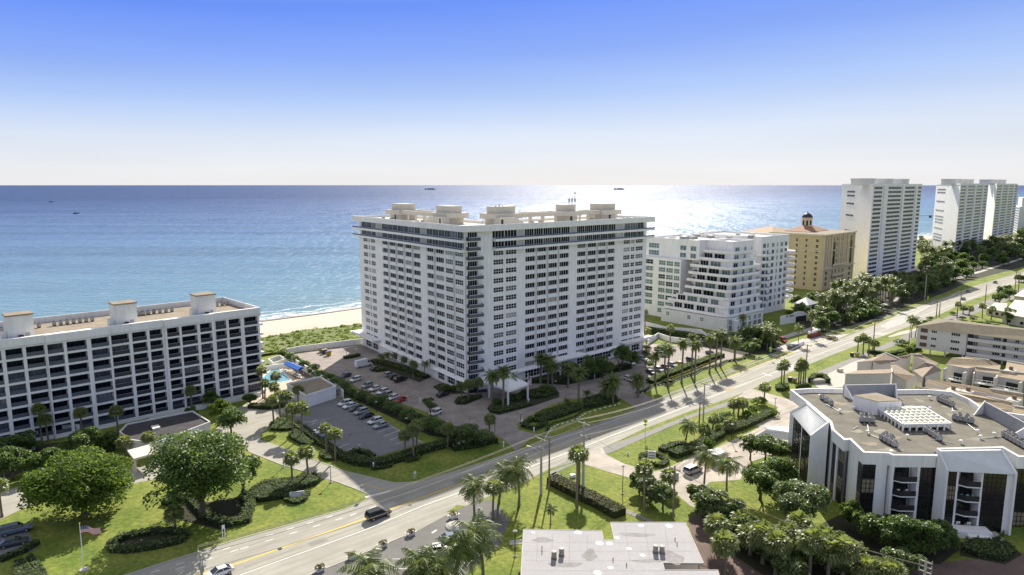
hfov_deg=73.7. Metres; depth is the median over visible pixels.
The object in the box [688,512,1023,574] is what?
service road
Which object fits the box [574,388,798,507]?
plaza
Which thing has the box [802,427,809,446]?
window
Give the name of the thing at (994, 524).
window
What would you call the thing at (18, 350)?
balcony door
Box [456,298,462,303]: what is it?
window
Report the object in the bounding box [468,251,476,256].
window
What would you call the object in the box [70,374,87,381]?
balcony door
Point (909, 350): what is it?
broadleaf tree
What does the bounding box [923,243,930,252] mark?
date palm
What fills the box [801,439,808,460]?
window
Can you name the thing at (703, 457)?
coconut palm
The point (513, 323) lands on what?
window
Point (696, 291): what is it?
window
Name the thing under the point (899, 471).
window
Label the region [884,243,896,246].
window
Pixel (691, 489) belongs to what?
sea grape
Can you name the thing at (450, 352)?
window
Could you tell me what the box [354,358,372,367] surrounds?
panel van
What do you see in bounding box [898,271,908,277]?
coconut palm
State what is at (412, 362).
coconut palm
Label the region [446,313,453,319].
window
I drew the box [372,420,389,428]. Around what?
parked car
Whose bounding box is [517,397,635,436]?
lawn island
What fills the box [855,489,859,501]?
window
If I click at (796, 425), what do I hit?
window
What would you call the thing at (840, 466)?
window
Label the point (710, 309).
window
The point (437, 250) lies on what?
window
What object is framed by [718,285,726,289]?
window
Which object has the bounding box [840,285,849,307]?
date palm
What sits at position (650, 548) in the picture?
flat roofed building
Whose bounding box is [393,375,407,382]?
parked car
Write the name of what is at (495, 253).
window
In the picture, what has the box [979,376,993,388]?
glass door
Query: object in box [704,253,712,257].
window
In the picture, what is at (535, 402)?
drive island
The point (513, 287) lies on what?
window
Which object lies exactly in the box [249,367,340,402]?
pool deck
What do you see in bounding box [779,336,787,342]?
parked car
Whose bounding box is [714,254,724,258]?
window
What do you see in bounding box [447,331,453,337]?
window
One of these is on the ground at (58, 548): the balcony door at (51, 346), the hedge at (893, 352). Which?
the hedge at (893, 352)
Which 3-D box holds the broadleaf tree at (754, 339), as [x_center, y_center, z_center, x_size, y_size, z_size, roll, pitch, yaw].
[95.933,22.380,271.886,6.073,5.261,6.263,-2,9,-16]
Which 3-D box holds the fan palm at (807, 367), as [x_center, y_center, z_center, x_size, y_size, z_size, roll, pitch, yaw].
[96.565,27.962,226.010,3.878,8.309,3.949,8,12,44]
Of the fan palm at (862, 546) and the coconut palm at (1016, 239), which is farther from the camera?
the coconut palm at (1016, 239)
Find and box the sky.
[0,0,1023,184]
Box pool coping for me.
[263,368,291,382]
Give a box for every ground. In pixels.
[0,232,1023,574]
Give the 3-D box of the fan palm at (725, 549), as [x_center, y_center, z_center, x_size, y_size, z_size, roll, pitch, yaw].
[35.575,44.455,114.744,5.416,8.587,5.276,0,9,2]
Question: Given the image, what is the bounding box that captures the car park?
[312,500,509,574]
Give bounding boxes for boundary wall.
[264,362,295,369]
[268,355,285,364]
[286,338,362,352]
[295,359,343,397]
[644,321,742,344]
[648,333,691,344]
[786,339,803,345]
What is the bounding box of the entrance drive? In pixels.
[0,399,417,518]
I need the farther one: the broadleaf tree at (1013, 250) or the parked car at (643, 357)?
the broadleaf tree at (1013, 250)
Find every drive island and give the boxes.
[454,394,481,405]
[487,388,558,415]
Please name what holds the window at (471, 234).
in the apartment tower
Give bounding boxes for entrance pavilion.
[794,297,816,312]
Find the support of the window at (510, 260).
in the apartment tower
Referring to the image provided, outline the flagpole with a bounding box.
[78,522,88,571]
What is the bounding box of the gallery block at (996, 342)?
[914,318,1023,363]
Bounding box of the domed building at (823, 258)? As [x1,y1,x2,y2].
[742,211,856,290]
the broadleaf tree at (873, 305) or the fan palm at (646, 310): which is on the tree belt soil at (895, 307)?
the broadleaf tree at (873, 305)
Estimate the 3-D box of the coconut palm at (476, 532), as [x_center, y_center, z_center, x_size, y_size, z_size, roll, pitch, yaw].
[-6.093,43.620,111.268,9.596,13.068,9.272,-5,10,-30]
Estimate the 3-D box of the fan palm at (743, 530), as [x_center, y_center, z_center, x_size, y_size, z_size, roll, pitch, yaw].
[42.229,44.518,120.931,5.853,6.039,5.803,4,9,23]
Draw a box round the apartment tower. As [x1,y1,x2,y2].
[350,197,655,392]
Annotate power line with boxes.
[198,435,535,545]
[200,436,536,546]
[203,439,544,553]
[204,452,539,569]
[581,381,701,419]
[582,381,699,418]
[585,397,697,435]
[589,384,706,422]
[676,470,921,564]
[681,472,921,565]
[682,473,923,565]
[705,343,804,380]
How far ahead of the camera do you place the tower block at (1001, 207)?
758.53 m
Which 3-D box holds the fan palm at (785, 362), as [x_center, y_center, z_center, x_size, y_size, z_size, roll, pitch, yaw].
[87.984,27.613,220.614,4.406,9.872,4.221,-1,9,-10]
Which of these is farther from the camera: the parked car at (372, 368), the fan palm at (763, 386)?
the parked car at (372, 368)
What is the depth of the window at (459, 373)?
217.62 m
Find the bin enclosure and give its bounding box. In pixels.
[810,378,824,383]
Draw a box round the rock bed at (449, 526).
[445,521,464,531]
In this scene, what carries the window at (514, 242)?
in the apartment tower
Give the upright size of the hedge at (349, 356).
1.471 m
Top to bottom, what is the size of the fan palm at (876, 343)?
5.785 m
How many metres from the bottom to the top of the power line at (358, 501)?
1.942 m
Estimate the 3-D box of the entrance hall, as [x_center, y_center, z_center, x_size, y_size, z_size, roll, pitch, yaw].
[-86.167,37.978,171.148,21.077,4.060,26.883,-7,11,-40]
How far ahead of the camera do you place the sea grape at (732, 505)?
129.04 m
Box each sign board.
[289,491,303,496]
[648,451,655,458]
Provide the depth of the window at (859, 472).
132.55 m
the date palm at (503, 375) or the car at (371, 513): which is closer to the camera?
the car at (371, 513)
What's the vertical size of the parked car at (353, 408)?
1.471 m
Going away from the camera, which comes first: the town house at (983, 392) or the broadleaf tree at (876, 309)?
the town house at (983, 392)
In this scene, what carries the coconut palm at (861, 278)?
on the tree belt soil at (895, 307)
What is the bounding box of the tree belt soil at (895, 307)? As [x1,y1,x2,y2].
[283,250,1023,444]
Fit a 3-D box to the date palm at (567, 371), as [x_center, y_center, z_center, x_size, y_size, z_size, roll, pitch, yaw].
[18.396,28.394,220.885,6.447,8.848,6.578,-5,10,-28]
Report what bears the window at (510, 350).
in the apartment tower
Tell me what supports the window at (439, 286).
in the apartment tower
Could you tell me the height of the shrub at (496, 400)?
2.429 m
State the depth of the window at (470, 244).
209.85 m
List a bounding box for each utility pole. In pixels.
[197,548,203,574]
[527,437,546,494]
[547,436,551,491]
[578,420,589,486]
[669,466,680,518]
[694,382,709,422]
[698,402,700,425]
[803,343,811,382]
[871,321,878,349]
[918,557,932,574]
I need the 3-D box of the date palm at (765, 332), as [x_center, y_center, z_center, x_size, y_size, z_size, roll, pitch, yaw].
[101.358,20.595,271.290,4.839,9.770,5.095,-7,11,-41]
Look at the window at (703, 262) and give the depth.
323.44 m
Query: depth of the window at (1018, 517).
130.84 m
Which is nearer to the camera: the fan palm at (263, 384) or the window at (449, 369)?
the fan palm at (263, 384)
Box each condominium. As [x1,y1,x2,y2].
[645,230,795,331]
[787,383,1023,540]
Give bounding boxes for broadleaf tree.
[0,434,22,448]
[0,446,36,479]
[12,429,44,449]
[16,444,135,518]
[26,447,60,469]
[49,441,78,456]
[67,426,101,451]
[94,430,118,447]
[141,429,252,518]
[184,405,198,412]
[202,390,220,403]
[206,398,231,424]
[215,405,247,432]
[239,454,261,490]
[241,393,257,402]
[422,397,437,416]
[560,362,578,377]
[578,355,599,379]
[596,355,615,377]
[609,345,631,371]
[623,350,640,367]
[738,433,765,459]
[739,325,759,339]
[741,464,779,500]
[742,341,760,354]
[747,337,761,343]
[754,433,779,460]
[759,325,780,346]
[759,334,775,345]
[759,456,799,481]
[767,439,792,457]
[789,294,800,303]
[792,302,806,311]
[804,292,813,300]
[812,316,829,331]
[815,307,824,317]
[817,307,828,315]
[823,304,838,311]
[823,311,839,326]
[825,306,838,323]
[838,499,865,529]
[841,316,848,324]
[844,312,857,324]
[851,510,874,537]
[853,298,869,308]
[853,310,865,321]
[856,308,867,319]
[864,295,877,305]
[866,307,877,318]
[868,303,880,315]
[871,306,879,317]
[894,290,909,300]
[897,352,910,359]
[905,346,913,353]
[910,281,928,296]
[917,259,932,268]
[926,281,938,292]
[928,281,938,292]
[932,254,942,261]
[938,274,950,285]
[941,257,953,264]
[944,253,956,259]
[952,267,961,277]
[955,260,969,267]
[957,252,969,258]
[959,246,971,253]
[962,270,971,278]
[966,256,974,261]
[970,261,978,268]
[978,253,990,261]
[978,261,988,267]
[984,247,1000,259]
[991,293,1008,302]
[994,251,1009,260]
[999,256,1010,265]
[1002,288,1017,299]
[1008,244,1021,252]
[1008,247,1021,259]
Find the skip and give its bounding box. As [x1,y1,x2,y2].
[807,331,820,337]
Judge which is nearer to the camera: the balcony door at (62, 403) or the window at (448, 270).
the balcony door at (62, 403)
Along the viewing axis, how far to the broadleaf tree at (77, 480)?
131.36 m
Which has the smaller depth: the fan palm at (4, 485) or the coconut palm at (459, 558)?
the coconut palm at (459, 558)
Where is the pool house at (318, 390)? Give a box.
[286,376,335,406]
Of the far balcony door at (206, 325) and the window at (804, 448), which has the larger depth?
the far balcony door at (206, 325)
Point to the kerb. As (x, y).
(368, 494)
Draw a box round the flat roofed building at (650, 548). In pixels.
[521,522,718,574]
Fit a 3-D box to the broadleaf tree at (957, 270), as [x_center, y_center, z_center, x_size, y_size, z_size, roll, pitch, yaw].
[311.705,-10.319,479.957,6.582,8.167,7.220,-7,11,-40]
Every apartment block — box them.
[0,291,264,440]
[1013,197,1023,232]
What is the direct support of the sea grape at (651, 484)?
on the ground at (58, 548)
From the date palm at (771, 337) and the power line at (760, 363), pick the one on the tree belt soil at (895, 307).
the date palm at (771, 337)
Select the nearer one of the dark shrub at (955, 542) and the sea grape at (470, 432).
the dark shrub at (955, 542)
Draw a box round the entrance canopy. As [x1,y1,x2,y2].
[480,374,528,404]
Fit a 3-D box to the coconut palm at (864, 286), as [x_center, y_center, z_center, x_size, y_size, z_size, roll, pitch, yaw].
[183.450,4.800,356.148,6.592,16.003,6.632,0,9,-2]
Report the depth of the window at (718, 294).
315.72 m
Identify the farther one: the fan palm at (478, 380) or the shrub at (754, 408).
the fan palm at (478, 380)
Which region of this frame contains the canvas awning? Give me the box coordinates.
[284,361,303,377]
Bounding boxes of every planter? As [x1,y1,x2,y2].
[314,563,325,572]
[346,551,356,559]
[377,539,388,547]
[406,528,416,536]
[447,510,459,519]
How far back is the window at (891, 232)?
486.13 m
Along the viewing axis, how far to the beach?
324.93 m
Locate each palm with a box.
[0,477,9,517]
[29,402,46,440]
[36,413,53,442]
[72,407,88,428]
[107,404,124,433]
[114,434,132,455]
[139,430,156,444]
[162,504,185,526]
[184,385,196,405]
[255,365,267,398]
[259,378,269,398]
[264,394,278,421]
[268,381,280,391]
[269,371,281,394]
[274,390,284,416]
[278,390,293,420]
[282,451,300,479]
[284,402,297,432]
[292,384,304,402]
[294,399,308,433]
[297,444,315,474]
[318,422,332,453]
[326,426,342,460]
[336,545,400,574]
[377,353,385,360]
[382,352,391,361]
[390,352,398,359]
[394,543,443,574]
[397,429,411,450]
[399,355,408,367]
[405,422,421,455]
[407,359,417,382]
[411,419,423,446]
[417,549,466,574]
[420,360,429,371]
[433,529,485,574]
[441,422,456,447]
[445,507,504,574]
[456,381,464,397]
[456,473,488,515]
[462,379,474,398]
[473,377,483,394]
[482,368,499,403]
[483,479,503,519]
[484,413,496,429]
[484,462,521,503]
[495,363,512,405]
[498,453,537,505]
[508,371,518,394]
[532,351,548,382]
[539,352,558,384]
[542,359,560,386]
[543,502,558,524]
[558,361,576,387]
[562,397,571,403]
[567,445,587,508]
[569,364,590,401]
[572,442,588,485]
[581,389,591,396]
[595,378,617,398]
[604,372,624,403]
[626,370,647,397]
[634,458,653,511]
[644,309,647,333]
[644,327,650,343]
[648,350,661,383]
[657,341,670,370]
[660,468,678,485]
[662,343,676,386]
[667,324,674,344]
[675,337,690,382]
[679,418,700,440]
[686,331,699,376]
[688,338,703,383]
[693,444,720,484]
[697,422,711,435]
[702,511,732,536]
[703,333,717,373]
[707,413,720,429]
[709,528,739,574]
[711,329,723,368]
[712,451,743,490]
[716,327,729,367]
[722,415,738,429]
[726,334,744,359]
[727,399,739,413]
[729,507,751,518]
[734,397,745,416]
[736,520,761,555]
[738,313,748,323]
[740,396,749,412]
[747,518,779,564]
[753,324,763,343]
[758,382,771,397]
[761,327,774,349]
[762,528,793,574]
[766,331,776,349]
[772,328,783,347]
[776,363,785,383]
[776,519,799,545]
[778,359,790,384]
[786,508,813,532]
[793,323,804,342]
[794,362,805,383]
[795,357,807,383]
[795,525,827,574]
[801,361,809,382]
[806,309,819,333]
[807,522,837,541]
[814,291,829,315]
[815,533,848,574]
[821,299,828,306]
[828,534,861,574]
[829,289,841,306]
[830,280,838,288]
[830,293,841,310]
[835,277,845,288]
[837,299,845,312]
[839,292,852,317]
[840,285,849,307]
[842,292,852,312]
[844,281,852,308]
[847,541,868,574]
[849,282,856,307]
[849,553,883,574]
[850,277,860,304]
[853,336,862,352]
[855,274,866,281]
[856,288,868,294]
[856,291,866,298]
[858,282,868,298]
[858,333,868,354]
[862,274,871,296]
[863,336,874,355]
[867,288,877,296]
[870,339,880,349]
[871,281,880,297]
[873,281,882,297]
[873,555,909,574]
[878,275,889,300]
[878,285,884,302]
[880,278,889,299]
[886,284,895,307]
[887,286,897,305]
[889,277,897,297]
[896,283,907,302]
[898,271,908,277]
[901,274,909,281]
[903,280,913,291]
[905,314,918,345]
[909,286,918,299]
[910,316,919,337]
[913,320,923,337]
[921,254,930,269]
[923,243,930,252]
[924,273,934,280]
[927,245,936,255]
[932,276,939,290]
[937,247,946,262]
[941,240,948,246]
[942,245,952,255]
[948,239,957,249]
[954,301,962,318]
[959,305,966,313]
[962,240,971,246]
[966,305,974,314]
[970,242,976,254]
[972,241,978,254]
[977,245,987,260]
[978,303,987,317]
[981,240,990,251]
[988,305,996,319]
[1004,235,1012,240]
[1013,236,1020,242]
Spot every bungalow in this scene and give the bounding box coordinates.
[986,303,1006,317]
[1002,300,1023,326]
[1014,290,1023,300]
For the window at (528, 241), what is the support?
in the apartment tower
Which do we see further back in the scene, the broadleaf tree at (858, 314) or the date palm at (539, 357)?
the broadleaf tree at (858, 314)
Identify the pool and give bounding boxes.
[263,369,289,383]
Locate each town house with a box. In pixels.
[845,363,914,388]
[857,352,899,369]
[898,353,937,372]
[913,362,941,386]
[915,386,1022,412]
[925,379,1023,399]
[942,356,1000,388]
[993,370,1023,392]
[1004,360,1023,392]
[1012,405,1023,414]
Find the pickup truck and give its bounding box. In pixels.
[419,542,449,555]
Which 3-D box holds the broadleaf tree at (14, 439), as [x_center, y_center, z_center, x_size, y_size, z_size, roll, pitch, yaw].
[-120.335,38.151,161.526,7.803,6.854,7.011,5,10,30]
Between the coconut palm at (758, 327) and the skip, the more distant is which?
the skip
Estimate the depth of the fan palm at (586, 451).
144.85 m
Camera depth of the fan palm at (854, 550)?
110.04 m
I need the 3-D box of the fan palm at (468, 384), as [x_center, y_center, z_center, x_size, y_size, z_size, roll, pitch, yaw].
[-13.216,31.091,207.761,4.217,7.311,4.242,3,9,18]
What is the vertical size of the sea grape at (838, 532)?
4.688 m
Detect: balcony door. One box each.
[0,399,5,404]
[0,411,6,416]
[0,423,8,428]
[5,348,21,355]
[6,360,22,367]
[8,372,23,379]
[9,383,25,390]
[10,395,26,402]
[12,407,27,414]
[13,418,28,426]
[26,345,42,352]
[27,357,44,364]
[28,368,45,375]
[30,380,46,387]
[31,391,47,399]
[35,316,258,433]
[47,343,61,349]
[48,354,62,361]
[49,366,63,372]
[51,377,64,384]
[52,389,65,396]
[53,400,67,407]
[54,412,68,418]
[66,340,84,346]
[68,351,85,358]
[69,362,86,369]
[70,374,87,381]
[71,385,88,392]
[72,396,89,403]
[91,337,106,343]
[92,348,107,354]
[93,359,108,366]
[94,370,109,377]
[111,334,126,340]
[112,344,127,351]
[113,355,128,362]
[132,331,144,337]
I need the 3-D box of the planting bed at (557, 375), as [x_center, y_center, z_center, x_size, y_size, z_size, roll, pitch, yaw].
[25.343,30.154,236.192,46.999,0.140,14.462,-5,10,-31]
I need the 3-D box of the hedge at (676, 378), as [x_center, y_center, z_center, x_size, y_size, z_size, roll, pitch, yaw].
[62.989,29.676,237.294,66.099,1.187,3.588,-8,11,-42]
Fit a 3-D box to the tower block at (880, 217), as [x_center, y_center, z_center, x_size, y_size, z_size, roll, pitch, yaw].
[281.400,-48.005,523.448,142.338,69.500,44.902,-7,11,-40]
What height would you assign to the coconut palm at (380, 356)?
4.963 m
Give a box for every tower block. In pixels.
[839,178,921,276]
[931,179,988,252]
[979,179,1017,239]
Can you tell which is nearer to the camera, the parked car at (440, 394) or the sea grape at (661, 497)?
the sea grape at (661, 497)
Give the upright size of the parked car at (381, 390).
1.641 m
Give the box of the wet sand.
[260,235,929,320]
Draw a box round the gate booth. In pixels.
[708,448,725,464]
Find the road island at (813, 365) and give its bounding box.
[447,282,1023,511]
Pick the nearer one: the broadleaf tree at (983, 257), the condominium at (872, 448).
the condominium at (872, 448)
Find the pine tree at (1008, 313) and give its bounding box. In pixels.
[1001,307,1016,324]
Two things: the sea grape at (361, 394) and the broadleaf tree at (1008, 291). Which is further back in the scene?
the broadleaf tree at (1008, 291)
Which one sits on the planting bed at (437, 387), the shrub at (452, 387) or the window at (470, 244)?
the shrub at (452, 387)
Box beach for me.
[260,235,931,337]
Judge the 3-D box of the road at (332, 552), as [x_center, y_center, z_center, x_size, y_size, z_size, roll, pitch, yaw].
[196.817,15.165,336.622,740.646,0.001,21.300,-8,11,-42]
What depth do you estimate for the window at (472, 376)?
215.93 m
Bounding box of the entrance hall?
[119,411,210,473]
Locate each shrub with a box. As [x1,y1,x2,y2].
[440,384,448,390]
[447,385,457,390]
[491,397,501,404]
[509,393,520,399]
[520,389,531,396]
[538,383,553,393]
[641,349,649,355]
[644,361,654,366]
[685,444,696,451]
[704,437,714,447]
[715,413,725,424]
[722,411,735,418]
[741,410,754,417]
[747,405,760,412]
[750,396,767,405]
[767,409,779,416]
[857,512,901,548]
[875,513,920,548]
[893,338,909,344]
[894,516,943,554]
[916,518,957,554]
[943,530,960,549]
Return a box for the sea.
[0,185,1023,321]
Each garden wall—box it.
[9,424,79,449]
[149,392,260,418]
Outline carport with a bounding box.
[757,426,788,439]
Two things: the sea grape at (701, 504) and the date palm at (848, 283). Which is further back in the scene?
the date palm at (848, 283)
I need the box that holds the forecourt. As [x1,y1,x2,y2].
[294,344,743,449]
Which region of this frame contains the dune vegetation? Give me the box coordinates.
[260,323,361,354]
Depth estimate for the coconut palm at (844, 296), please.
330.25 m
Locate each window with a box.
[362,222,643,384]
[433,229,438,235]
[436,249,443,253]
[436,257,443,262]
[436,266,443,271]
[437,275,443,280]
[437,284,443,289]
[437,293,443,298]
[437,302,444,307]
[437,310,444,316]
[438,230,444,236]
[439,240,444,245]
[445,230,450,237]
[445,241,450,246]
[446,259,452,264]
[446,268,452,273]
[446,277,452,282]
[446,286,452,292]
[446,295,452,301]
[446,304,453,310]
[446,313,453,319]
[447,322,453,328]
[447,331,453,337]
[447,340,453,346]
[447,349,453,355]
[447,358,453,364]
[447,366,453,373]
[451,231,457,237]
[451,242,457,247]
[455,252,462,256]
[455,260,462,266]
[455,270,462,275]
[455,279,462,285]
[455,288,462,294]
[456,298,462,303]
[456,307,463,313]
[456,316,463,322]
[456,325,463,332]
[456,334,463,341]
[456,343,463,350]
[456,352,463,359]
[456,361,463,368]
[456,370,463,377]
[457,232,463,238]
[458,243,463,248]
[468,232,476,237]
[468,242,476,246]
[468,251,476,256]
[468,261,476,266]
[468,271,476,275]
[468,280,476,285]
[468,290,476,294]
[468,299,476,304]
[468,309,476,314]
[468,318,476,323]
[468,327,476,332]
[469,337,476,342]
[469,346,477,351]
[469,355,477,360]
[469,364,477,370]
[469,374,477,379]
[492,230,503,237]
[492,241,503,247]
[493,251,502,255]
[494,259,502,264]
[494,268,502,273]
[494,277,502,283]
[494,287,502,292]
[494,296,502,301]
[494,305,502,310]
[494,314,503,319]
[494,323,503,329]
[494,332,503,338]
[494,341,503,347]
[494,350,503,356]
[494,358,503,365]
[504,230,516,236]
[504,240,516,245]
[506,250,515,254]
[506,258,515,263]
[506,267,515,272]
[506,276,515,281]
[506,285,515,290]
[506,294,515,299]
[506,303,515,308]
[506,312,515,317]
[506,321,515,326]
[506,330,515,335]
[506,338,515,344]
[506,347,515,353]
[525,229,533,235]
[525,239,533,244]
[526,248,534,252]
[659,260,665,264]
[659,267,664,271]
[666,261,672,265]
[666,268,672,272]
[666,275,672,279]
[666,281,672,286]
[674,302,681,307]
[678,294,684,299]
[680,245,685,250]
[684,303,693,309]
[687,295,696,301]
[690,253,695,258]
[693,289,701,293]
[695,282,702,286]
[696,305,704,311]
[697,275,704,279]
[699,267,706,272]
[700,260,708,264]
[700,297,707,303]
[703,290,713,295]
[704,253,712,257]
[705,283,714,288]
[707,276,716,280]
[707,307,714,312]
[709,268,718,273]
[710,261,720,266]
[711,299,717,304]
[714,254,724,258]
[716,292,724,297]
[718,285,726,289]
[720,277,728,282]
[722,270,730,274]
[791,454,798,469]
[792,428,800,448]
[792,440,799,460]
[793,417,801,436]
[799,464,807,482]
[800,452,807,473]
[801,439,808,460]
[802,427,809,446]
[829,480,833,496]
[830,467,834,483]
[831,454,835,469]
[832,242,835,264]
[832,442,835,456]
[835,487,840,503]
[836,473,841,490]
[837,460,842,476]
[838,448,843,463]
[849,239,852,260]
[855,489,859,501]
[856,475,860,491]
[857,461,861,477]
[860,493,873,506]
[861,479,874,492]
[861,507,871,512]
[862,464,875,478]
[882,262,894,266]
[882,266,894,270]
[883,250,895,254]
[883,254,895,258]
[883,258,895,262]
[884,239,896,242]
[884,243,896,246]
[884,246,896,250]
[885,227,897,229]
[885,231,897,233]
[886,215,898,217]
[886,219,898,221]
[886,223,897,225]
[887,203,899,205]
[887,207,899,209]
[887,211,898,213]
[891,510,904,514]
[892,496,906,504]
[893,481,907,490]
[894,467,909,476]
[916,510,931,519]
[917,496,932,509]
[918,481,934,495]
[919,467,935,480]
[943,514,952,527]
[945,500,953,514]
[946,485,955,499]
[947,471,956,485]
[951,332,960,336]
[956,515,968,523]
[957,501,969,510]
[959,486,971,495]
[960,472,972,481]
[978,516,1001,531]
[979,502,1003,517]
[981,487,1005,502]
[983,473,1006,487]
[1012,512,1023,525]
[1013,497,1023,511]
[1015,483,1023,496]
[1017,469,1023,482]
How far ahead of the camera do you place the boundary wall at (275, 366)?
243.86 m
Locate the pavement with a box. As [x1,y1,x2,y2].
[450,258,1021,574]
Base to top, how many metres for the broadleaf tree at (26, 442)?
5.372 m
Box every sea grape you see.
[277,348,286,355]
[284,351,293,359]
[291,355,302,361]
[298,360,310,365]
[306,363,320,373]
[311,370,326,377]
[322,373,334,379]
[328,375,345,384]
[336,380,352,392]
[346,388,360,395]
[353,389,370,399]
[366,394,377,404]
[372,394,388,406]
[381,401,398,411]
[390,404,406,415]
[399,407,414,420]
[407,411,423,420]
[419,414,436,425]
[424,419,444,432]
[434,426,446,435]
[454,422,494,444]
[629,470,642,492]
[635,475,666,504]
[647,484,677,508]
[686,484,706,500]
[691,487,723,518]
[704,489,729,513]
[720,498,746,519]
[730,515,750,534]
[739,512,758,520]
[754,544,780,561]
[770,554,809,574]
[771,479,830,527]
[781,543,817,564]
[814,547,826,569]
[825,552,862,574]
[834,530,845,536]
[858,553,895,574]
[880,546,928,571]
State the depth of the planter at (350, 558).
119.58 m
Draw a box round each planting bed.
[373,359,430,381]
[433,383,486,394]
[525,367,631,385]
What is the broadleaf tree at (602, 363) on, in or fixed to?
on the forecourt
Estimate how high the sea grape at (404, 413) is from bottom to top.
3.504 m
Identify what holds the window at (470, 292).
in the apartment tower
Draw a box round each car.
[0,521,31,536]
[0,536,29,548]
[204,563,234,574]
[337,398,352,405]
[339,372,351,377]
[342,402,357,408]
[348,404,363,411]
[349,375,361,381]
[353,406,368,414]
[357,411,373,419]
[360,381,373,388]
[364,506,391,521]
[367,415,382,424]
[368,385,381,391]
[369,366,380,370]
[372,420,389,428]
[376,387,388,393]
[381,390,392,396]
[383,371,395,376]
[387,393,399,400]
[388,373,397,379]
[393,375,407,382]
[394,396,406,402]
[428,407,441,415]
[436,391,449,397]
[439,531,459,543]
[623,374,632,381]
[638,355,647,360]
[645,369,654,374]
[653,365,663,371]
[667,361,677,366]
[683,463,702,475]
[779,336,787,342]
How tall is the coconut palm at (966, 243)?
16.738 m
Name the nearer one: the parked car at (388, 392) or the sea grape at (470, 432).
the sea grape at (470, 432)
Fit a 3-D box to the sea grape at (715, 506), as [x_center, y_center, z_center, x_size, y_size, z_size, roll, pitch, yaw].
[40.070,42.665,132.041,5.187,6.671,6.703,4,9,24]
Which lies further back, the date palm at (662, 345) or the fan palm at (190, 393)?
the date palm at (662, 345)
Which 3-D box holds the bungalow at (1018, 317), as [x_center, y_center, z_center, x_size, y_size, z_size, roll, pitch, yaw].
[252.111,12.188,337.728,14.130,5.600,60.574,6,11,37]
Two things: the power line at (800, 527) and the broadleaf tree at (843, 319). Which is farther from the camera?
the broadleaf tree at (843, 319)
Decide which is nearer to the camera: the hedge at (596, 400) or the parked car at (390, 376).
the hedge at (596, 400)
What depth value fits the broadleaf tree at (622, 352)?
237.37 m
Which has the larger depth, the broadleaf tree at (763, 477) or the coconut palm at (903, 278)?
the coconut palm at (903, 278)
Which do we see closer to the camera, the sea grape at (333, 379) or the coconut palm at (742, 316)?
the sea grape at (333, 379)
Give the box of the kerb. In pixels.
[125,361,767,574]
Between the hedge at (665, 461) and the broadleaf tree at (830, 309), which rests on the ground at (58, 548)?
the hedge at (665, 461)
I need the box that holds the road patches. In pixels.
[308,283,999,545]
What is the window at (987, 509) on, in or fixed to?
in the condominium at (872, 448)
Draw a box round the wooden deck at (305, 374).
[288,370,311,380]
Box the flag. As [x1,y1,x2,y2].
[80,526,100,534]
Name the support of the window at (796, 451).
in the condominium at (872, 448)
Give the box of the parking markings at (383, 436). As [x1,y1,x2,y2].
[308,398,465,568]
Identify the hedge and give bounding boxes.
[0,538,39,562]
[12,556,39,574]
[25,552,47,574]
[55,443,120,457]
[104,525,190,553]
[161,489,255,527]
[247,401,287,409]
[249,471,321,501]
[268,417,295,430]
[281,490,310,504]
[288,428,313,445]
[291,420,346,459]
[318,449,336,460]
[339,437,454,466]
[343,353,360,358]
[343,447,376,456]
[370,358,429,377]
[370,462,393,470]
[374,366,386,371]
[405,453,422,462]
[450,437,498,451]
[455,393,479,403]
[488,400,532,412]
[521,416,547,430]
[531,363,630,382]
[532,385,556,398]
[533,402,582,420]
[544,398,620,432]
[547,473,626,518]
[582,392,617,408]
[635,357,745,392]
[638,449,669,467]
[644,326,729,344]
[646,352,724,383]
[658,440,687,452]
[668,429,724,458]
[669,360,714,378]
[717,409,774,435]
[775,382,789,391]
[795,383,811,388]
[807,372,830,383]
[867,346,921,354]
[962,536,1015,561]
[972,531,1004,541]
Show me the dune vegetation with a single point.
(299, 335)
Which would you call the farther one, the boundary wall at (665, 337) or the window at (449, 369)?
the boundary wall at (665, 337)
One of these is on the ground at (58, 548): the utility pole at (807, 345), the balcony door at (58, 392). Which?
the utility pole at (807, 345)
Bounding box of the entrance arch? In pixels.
[731,317,748,331]
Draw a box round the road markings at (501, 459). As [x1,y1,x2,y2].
[151,273,1023,574]
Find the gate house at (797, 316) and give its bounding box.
[780,311,807,324]
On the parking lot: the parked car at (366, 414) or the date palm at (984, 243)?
the parked car at (366, 414)
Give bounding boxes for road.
[128,272,1023,574]
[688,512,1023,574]
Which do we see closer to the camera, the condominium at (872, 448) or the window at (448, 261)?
the condominium at (872, 448)
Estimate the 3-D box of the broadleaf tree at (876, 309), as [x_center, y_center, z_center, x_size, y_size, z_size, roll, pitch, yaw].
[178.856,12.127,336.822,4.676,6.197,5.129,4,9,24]
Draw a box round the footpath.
[550,288,1023,521]
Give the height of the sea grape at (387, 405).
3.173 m
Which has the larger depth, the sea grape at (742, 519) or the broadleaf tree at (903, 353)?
the broadleaf tree at (903, 353)
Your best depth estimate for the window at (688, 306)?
323.76 m
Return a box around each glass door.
[951,372,961,383]
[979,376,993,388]
[1006,382,1017,389]
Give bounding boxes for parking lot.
[0,398,422,554]

